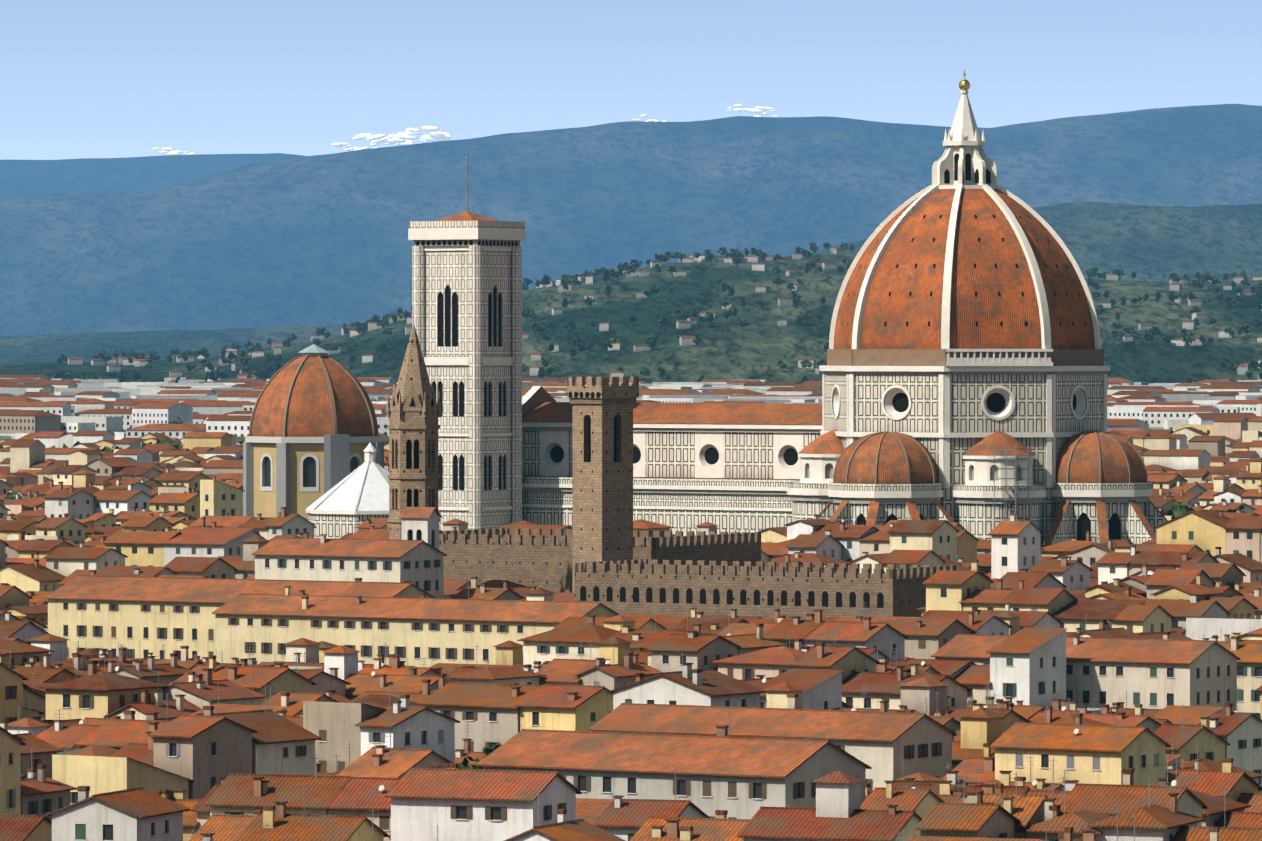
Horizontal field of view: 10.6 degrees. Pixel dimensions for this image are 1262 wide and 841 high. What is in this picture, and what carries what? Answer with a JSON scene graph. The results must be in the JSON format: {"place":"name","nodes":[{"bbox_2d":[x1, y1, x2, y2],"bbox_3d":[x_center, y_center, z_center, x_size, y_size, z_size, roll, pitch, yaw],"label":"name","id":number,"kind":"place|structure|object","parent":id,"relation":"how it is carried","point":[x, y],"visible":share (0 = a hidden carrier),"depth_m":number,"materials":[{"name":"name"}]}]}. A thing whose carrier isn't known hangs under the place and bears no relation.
{"place":"outdoors","nodes":[
{"label":"outdoors","id":0,"kind":"place"},
{"bbox_2d":[0,153,304,197],"bbox_3d":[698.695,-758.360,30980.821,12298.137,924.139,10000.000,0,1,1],"label":"mountain","id":1,"kind":"structure","parent":0,"point":[80,175],"depth_m":29517.31,"materials":[{"name":"blue"}]},
{"bbox_2d":[152,104,778,154],"bbox_3d":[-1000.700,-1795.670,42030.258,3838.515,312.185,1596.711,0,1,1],"label":"cloud","id":2,"kind":"structure","parent":0,"point":[401,138],"depth_m":41557.66,"materials":[{"name":"white"}]},
{"bbox_2d":[0,104,1261,335],"bbox_3d":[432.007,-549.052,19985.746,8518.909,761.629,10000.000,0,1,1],"label":"mountain","id":3,"kind":"structure","parent":0,"point":[314,240],"depth_m":17292.32,"materials":[{"name":"blue"}]},
{"bbox_2d":[0,253,1261,384],"bbox_3d":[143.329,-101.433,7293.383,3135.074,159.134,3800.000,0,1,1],"label":"hill","id":4,"kind":"structure","parent":0,"point":[761,345],"depth_m":6231.18,"materials":[{"name":"green plant"}]},
{"bbox_2d":[50,242,1261,383],"bbox_3d":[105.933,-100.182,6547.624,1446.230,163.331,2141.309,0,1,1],"label":"trees","id":5,"kind":"object","parent":4,"relation":"on","point":[1199,283],"visible":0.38,"depth_m":6498.35,"materials":[{"name":"green plant"}]},
{"bbox_2d":[68,246,1261,381],"bbox_3d":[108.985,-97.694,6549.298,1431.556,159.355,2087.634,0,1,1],"label":"hillside houses","id":6,"kind":"structure","parent":4,"relation":"on","point":[1242,369],"depth_m":6549.27,"materials":[{"name":"beige stone"}]},
{"bbox_2d":[0,202,1261,362],"bbox_3d":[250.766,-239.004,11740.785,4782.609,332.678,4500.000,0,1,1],"label":"hill","id":7,"kind":"structure","parent":0,"point":[1148,243],"depth_m":10779.07,"materials":[{"name":"blue"}]},
{"bbox_2d":[0,0,1261,159],"label":"sky","id":8,"kind":"structure","parent":0,"point":[79,79],"materials":[{"name":"blue"}]},
{"bbox_2d":[44,532,1240,818],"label":"large buildings","id":9,"kind":"structure","parent":0,"point":[366,598],"depth_m":875.52,"materials":[{"name":"orange tile"}]},
{"bbox_2d":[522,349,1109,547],"bbox_3d":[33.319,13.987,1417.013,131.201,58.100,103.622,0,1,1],"label":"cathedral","id":10,"kind":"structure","parent":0,"point":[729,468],"depth_m":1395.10,"materials":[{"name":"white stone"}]},
{"bbox_2d":[829,184,1100,348],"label":"cathedral dome","id":11,"kind":"structure","parent":10,"relation":"on","point":[953,309],"depth_m":1376.66,"materials":[{"name":"orange tile"}]},
{"bbox_2d":[841,215,1085,325],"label":"dome holes","id":12,"kind":"object","parent":11,"relation":"on","point":[1022,293],"visible":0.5,"depth_m":1375.59,"materials":[{"name":"black glass"}]},
{"label":"ground","id":13,"kind":"structure","parent":0,"visible":0},
{"bbox_2d":[243,344,383,519],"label":"domed chapel","id":14,"kind":"structure","parent":13,"relation":"on","point":[296,475],"depth_m":1533.80,"materials":[{"name":"beige paint"}]},
{"bbox_2d":[249,355,377,436],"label":"chapel dome","id":15,"kind":"structure","parent":14,"relation":"attached to","point":[310,396],"depth_m":1538.01,"materials":[{"name":"orange tile"}]},
{"bbox_2d":[306,443,388,538],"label":"baptistery","id":16,"kind":"structure","parent":13,"relation":"on","point":[350,502],"depth_m":1467.98,"materials":[{"name":"white stone"}]},
{"bbox_2d":[386,310,441,539],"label":"church spire","id":17,"kind":"structure","parent":13,"relation":"on","point":[413,411],"depth_m":1084.14,"materials":[{"name":"brown stone"}]},
{"bbox_2d":[398,507,442,549],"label":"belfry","id":18,"kind":"object","parent":13,"relation":"on","point":[420,523],"visible":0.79,"depth_m":1063.63,"materials":[{"name":"white paint"}]},
{"bbox_2d":[408,152,525,530],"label":"campanile","id":19,"kind":"structure","parent":13,"relation":"on","point":[467,287],"depth_m":1420.51,"materials":[{"name":"white stone"}]},
{"bbox_2d":[4,392,1190,498],"bbox_3d":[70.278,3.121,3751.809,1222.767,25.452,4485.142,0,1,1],"label":"trees","id":20,"kind":"object","parent":13,"relation":"on","point":[180,421],"depth_m":2424.39,"materials":[{"name":"green plant"}]},
{"bbox_2d":[0,726,1261,840],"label":"town","id":21,"kind":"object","parent":13,"relation":"on","point":[449,802],"visible":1,"depth_m":554.47,"materials":[{"name":"orange tile"}]},
{"bbox_2d":[0,510,1261,673],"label":"town","id":22,"kind":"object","parent":13,"relation":"on","point":[1195,575],"visible":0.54,"depth_m":1113.44,"materials":[{"name":"orange tile"}]},
{"bbox_2d":[0,375,1261,439],"bbox_3d":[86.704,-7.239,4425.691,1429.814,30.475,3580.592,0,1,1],"label":"city","id":23,"kind":"object","parent":13,"relation":"on","point":[32,404],"visible":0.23,"depth_m":3853.89,"materials":[{"name":"white stone"}]},
{"bbox_2d":[0,455,1261,543],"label":"town","id":24,"kind":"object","parent":13,"relation":"on","point":[96,499],"visible":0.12,"depth_m":1565.39,"materials":[{"name":"orange tile"}]},
{"bbox_2d":[0,602,1261,804],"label":"town","id":25,"kind":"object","parent":13,"relation":"on","point":[104,722],"visible":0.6,"depth_m":738.16,"materials":[{"name":"orange tile"}]},
{"bbox_2d":[0,416,1261,495],"bbox_3d":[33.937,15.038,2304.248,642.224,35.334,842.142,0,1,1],"label":"town","id":26,"kind":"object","parent":13,"relation":"on","point":[1232,445],"visible":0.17,"depth_m":2276.68,"materials":[{"name":"beige stone"}]},
{"bbox_2d":[100,437,1243,768],"bbox_3d":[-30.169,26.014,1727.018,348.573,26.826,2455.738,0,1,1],"label":"trees","id":27,"kind":"object","parent":13,"relation":"on","point":[1174,511],"depth_m":1502.51,"materials":[{"name":"green plant"}]},
{"bbox_2d":[439,377,955,618],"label":"fortified palace","id":28,"kind":"structure","parent":13,"relation":"on","point":[603,552],"depth_m":1083.93,"materials":[{"name":"brown stone"}]},
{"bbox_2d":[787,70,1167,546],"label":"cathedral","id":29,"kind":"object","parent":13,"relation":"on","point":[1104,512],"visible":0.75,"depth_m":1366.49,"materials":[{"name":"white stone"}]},
{"bbox_2d":[798,429,843,453],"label":"half-dome roof","id":30,"kind":"structure","parent":29,"relation":"attached to","point":[829,442],"depth_m":1384.39,"materials":[{"name":"orange tile"}]},
{"bbox_2d":[833,431,937,483],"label":"half dome","id":31,"kind":"structure","parent":29,"relation":"on","point":[887,457],"depth_m":1361.48,"materials":[{"name":"orange tile"}]},
{"bbox_2d":[964,430,1034,455],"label":"half-dome roof","id":32,"kind":"structure","parent":29,"relation":"attached to","point":[984,446],"depth_m":1363.38,"materials":[{"name":"orange tile"}]},
{"bbox_2d":[1056,431,1147,482],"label":"half dome","id":33,"kind":"structure","parent":29,"relation":"on","point":[1094,457],"depth_m":1369.71,"materials":[{"name":"orange tile"}]},
{"bbox_2d":[994,444,1028,527],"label":"scaffold","id":34,"kind":"object","parent":13,"relation":"on","point":[1015,488],"visible":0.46,"depth_m":1354.74,"materials":[{"name":"grey metal"}]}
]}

